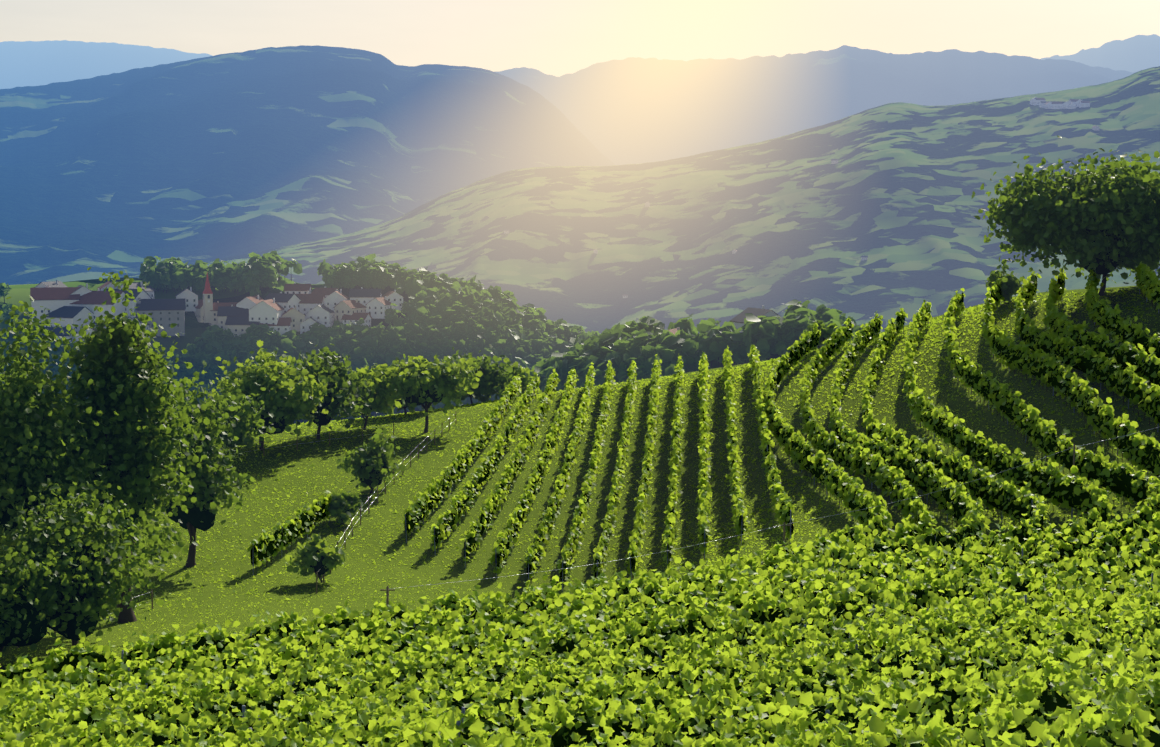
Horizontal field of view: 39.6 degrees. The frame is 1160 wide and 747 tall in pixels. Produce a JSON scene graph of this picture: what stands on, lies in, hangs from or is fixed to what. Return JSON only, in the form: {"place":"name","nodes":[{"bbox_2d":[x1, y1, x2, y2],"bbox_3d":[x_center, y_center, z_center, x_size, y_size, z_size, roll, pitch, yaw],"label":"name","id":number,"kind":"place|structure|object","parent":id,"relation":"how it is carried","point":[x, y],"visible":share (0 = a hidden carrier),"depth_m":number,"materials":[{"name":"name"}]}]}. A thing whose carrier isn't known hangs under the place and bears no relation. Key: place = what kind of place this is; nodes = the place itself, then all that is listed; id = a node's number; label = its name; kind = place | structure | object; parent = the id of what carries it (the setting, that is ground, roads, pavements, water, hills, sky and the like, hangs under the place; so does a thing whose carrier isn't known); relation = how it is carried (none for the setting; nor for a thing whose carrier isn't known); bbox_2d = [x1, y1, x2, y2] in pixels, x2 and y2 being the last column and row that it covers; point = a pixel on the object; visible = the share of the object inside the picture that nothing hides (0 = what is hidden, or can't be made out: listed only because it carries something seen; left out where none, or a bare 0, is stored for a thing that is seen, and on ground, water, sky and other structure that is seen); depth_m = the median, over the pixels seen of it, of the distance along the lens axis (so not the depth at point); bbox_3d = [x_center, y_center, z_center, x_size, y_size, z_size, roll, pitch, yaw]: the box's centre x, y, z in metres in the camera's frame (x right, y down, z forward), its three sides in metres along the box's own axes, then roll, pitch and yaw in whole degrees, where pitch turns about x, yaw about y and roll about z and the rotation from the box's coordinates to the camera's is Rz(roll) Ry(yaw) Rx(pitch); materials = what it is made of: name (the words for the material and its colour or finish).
{"place":"outdoors","nodes":[
{"label":"outdoors","id":0,"kind":"place"},
{"bbox_2d":[0,34,1159,669],"bbox_3d":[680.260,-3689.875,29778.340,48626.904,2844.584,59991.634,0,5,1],"label":"hilly terrain","id":1,"kind":"structure","parent":0,"point":[124,158],"depth_m":3655.30,"materials":[{"name":"green plant"}]},
{"bbox_2d":[0,347,22,385],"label":"tree","id":2,"kind":"object","parent":1,"relation":"on","point":[3,372],"visible":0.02,"depth_m":95.37,"materials":[{"name":"green plant"}]},
{"bbox_2d":[0,514,71,668],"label":"tree","id":3,"kind":"object","parent":1,"relation":"on","point":[21,625],"visible":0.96,"depth_m":78.03,"materials":[{"name":"green plant"}]},
{"bbox_2d":[0,296,169,597],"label":"tall tree","id":4,"kind":"object","parent":1,"relation":"on","point":[37,449],"visible":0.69,"depth_m":89.19,"materials":[{"name":"green plant"}]},
{"bbox_2d":[17,589,152,647],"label":"meadow fence","id":5,"kind":"object","parent":1,"relation":"on","point":[133,597],"depth_m":102.34,"materials":[{"name":"brown wood"}]},
{"bbox_2d":[0,477,210,653],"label":"tree","id":6,"kind":"object","parent":1,"relation":"on","point":[97,576],"visible":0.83,"depth_m":81.78,"materials":[{"name":"green plant"}]},
{"bbox_2d":[40,267,217,622],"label":"tall tree","id":7,"kind":"object","parent":1,"relation":"on","point":[123,362],"visible":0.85,"depth_m":95.27,"materials":[{"name":"green plant"}]},
{"bbox_2d":[160,371,258,566],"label":"tall tree","id":8,"kind":"object","parent":1,"relation":"on","point":[201,514],"visible":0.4,"depth_m":115.09,"materials":[{"name":"green plant"}]},
{"bbox_2d":[30,272,403,342],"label":"village houses","id":9,"kind":"structure","parent":1,"relation":"on","point":[301,308],"depth_m":866.49,"materials":[{"name":"white paint"}]},
{"bbox_2d":[180,383,275,452],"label":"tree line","id":10,"kind":"object","parent":1,"relation":"on","point":[248,415],"visible":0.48,"depth_m":145.62,"materials":[{"name":"green plant"}]},
{"bbox_2d":[193,340,341,450],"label":"tree","id":11,"kind":"object","parent":1,"relation":"on","point":[287,395],"visible":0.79,"depth_m":155.32,"materials":[{"name":"green plant"}]},
{"bbox_2d":[225,423,393,455],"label":"meadow fence","id":12,"kind":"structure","parent":1,"relation":"on","point":[317,441],"depth_m":159.34,"materials":[{"name":"brown wood"}]},
{"bbox_2d":[285,533,348,582],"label":"bush","id":13,"kind":"object","parent":1,"relation":"on","point":[315,554],"visible":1,"depth_m":111.41,"materials":[{"name":"green plant"}]},
{"bbox_2d":[282,342,377,438],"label":"tree","id":14,"kind":"object","parent":1,"relation":"on","point":[332,368],"visible":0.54,"depth_m":163.32,"materials":[{"name":"green plant"}]},
{"bbox_2d":[0,251,686,415],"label":"hill forest","id":15,"kind":"object","parent":1,"relation":"on","point":[444,315],"depth_m":881.25,"materials":[{"name":"green plant"}]},
{"bbox_2d":[328,491,362,522],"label":"bush","id":16,"kind":"object","parent":1,"relation":"on","point":[344,506],"visible":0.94,"depth_m":128.97,"materials":[{"name":"green plant"}]},
{"bbox_2d":[336,428,405,492],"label":"bank bush","id":17,"kind":"object","parent":1,"relation":"on","point":[370,464],"visible":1,"depth_m":139.32,"materials":[{"name":"green plant"}]},
{"bbox_2d":[338,363,404,428],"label":"tree","id":18,"kind":"object","parent":1,"relation":"on","point":[381,403],"visible":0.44,"depth_m":169.16,"materials":[{"name":"green plant"}]},
{"bbox_2d":[316,411,456,593],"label":"meadow fence","id":19,"kind":"object","parent":1,"relation":"on","point":[344,543],"visible":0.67,"depth_m":136.86,"materials":[{"name":"grey wood"}]},
{"bbox_2d":[383,354,433,414],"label":"tree line","id":20,"kind":"object","parent":1,"relation":"on","point":[410,408],"visible":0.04,"depth_m":184.78,"materials":[{"name":"green plant"}]},
{"bbox_2d":[377,355,483,432],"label":"tree","id":21,"kind":"object","parent":1,"relation":"on","point":[421,382],"visible":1,"depth_m":166.57,"materials":[{"name":"green plant"}]},
{"bbox_2d":[434,344,521,403],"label":"tree","id":22,"kind":"object","parent":1,"relation":"on","point":[492,377],"visible":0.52,"depth_m":193.75,"materials":[{"name":"green plant"}]},
{"bbox_2d":[484,358,541,397],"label":"tree line","id":23,"kind":"object","parent":1,"relation":"on","point":[525,376],"visible":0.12,"depth_m":199.65,"materials":[{"name":"green plant"}]},
{"bbox_2d":[0,261,1159,713],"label":"vine leaves","id":24,"kind":"object","parent":1,"relation":"on","point":[544,629],"visible":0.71,"depth_m":85.03,"materials":[{"name":"green plant"}]},
{"bbox_2d":[0,591,1159,746],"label":"vine leaves","id":25,"kind":"object","parent":1,"relation":"on","point":[410,725],"visible":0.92,"depth_m":25.24,"materials":[{"name":"green plant"}]},
{"bbox_2d":[0,272,1159,746],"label":"vine","id":26,"kind":"object","parent":1,"relation":"on","point":[1044,698],"depth_m":73.48,"materials":[{"name":"green plant"}]},
{"bbox_2d":[2,288,1159,668],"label":"meadow grass","id":27,"kind":"structure","parent":1,"relation":"on","point":[768,368],"depth_m":134.09,"materials":[{"name":"green plant"}]},
{"bbox_2d":[72,275,1159,740],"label":"vine posts","id":28,"kind":"object","parent":1,"relation":"on","point":[458,723],"visible":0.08,"depth_m":102.97,"materials":[{"name":"brown wood"}]},
{"bbox_2d":[561,299,861,372],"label":"forest","id":29,"kind":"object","parent":1,"relation":"on","point":[766,336],"visible":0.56,"depth_m":526.34,"materials":[{"name":"green plant"}]},
{"bbox_2d":[661,306,779,334],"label":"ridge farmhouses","id":30,"kind":"object","parent":1,"relation":"on","point":[738,320],"visible":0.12,"depth_m":541.86,"materials":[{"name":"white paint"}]},
{"bbox_2d":[380,427,1157,606],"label":"fence posts","id":31,"kind":"object","parent":1,"relation":"on","point":[387,589],"visible":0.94,"depth_m":91.67,"materials":[{"name":"wood"}]},
{"bbox_2d":[504,97,1099,297],"bbox_3d":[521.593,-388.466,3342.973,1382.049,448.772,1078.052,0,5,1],"label":"valley farmhouses","id":32,"kind":"object","parent":1,"relation":"on","point":[1069,104],"visible":0.9,"depth_m":3731.99,"materials":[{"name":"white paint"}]},
{"bbox_2d":[803,320,837,347],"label":"bush","id":33,"kind":"object","parent":1,"relation":"on","point":[827,333],"visible":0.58,"depth_m":169.04,"materials":[{"name":"green plant"}]},
{"bbox_2d":[985,264,1024,303],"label":"bush","id":34,"kind":"object","parent":1,"relation":"on","point":[1011,286],"visible":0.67,"depth_m":144.89,"materials":[{"name":"green plant"}]},
{"bbox_2d":[971,135,1159,295],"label":"tree","id":35,"kind":"object","parent":1,"relation":"on","point":[1092,218],"visible":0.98,"depth_m":130.94,"materials":[{"name":"green plant"}]},
{"bbox_2d":[1146,182,1159,237],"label":"ridge tree","id":36,"kind":"object","parent":1,"relation":"on","point":[1157,204],"visible":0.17,"depth_m":128.21,"materials":[{"name":"green plant"}]},
{"bbox_2d":[0,0,1159,76],"label":"sky","id":37,"kind":"structure","parent":0,"point":[557,38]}
]}

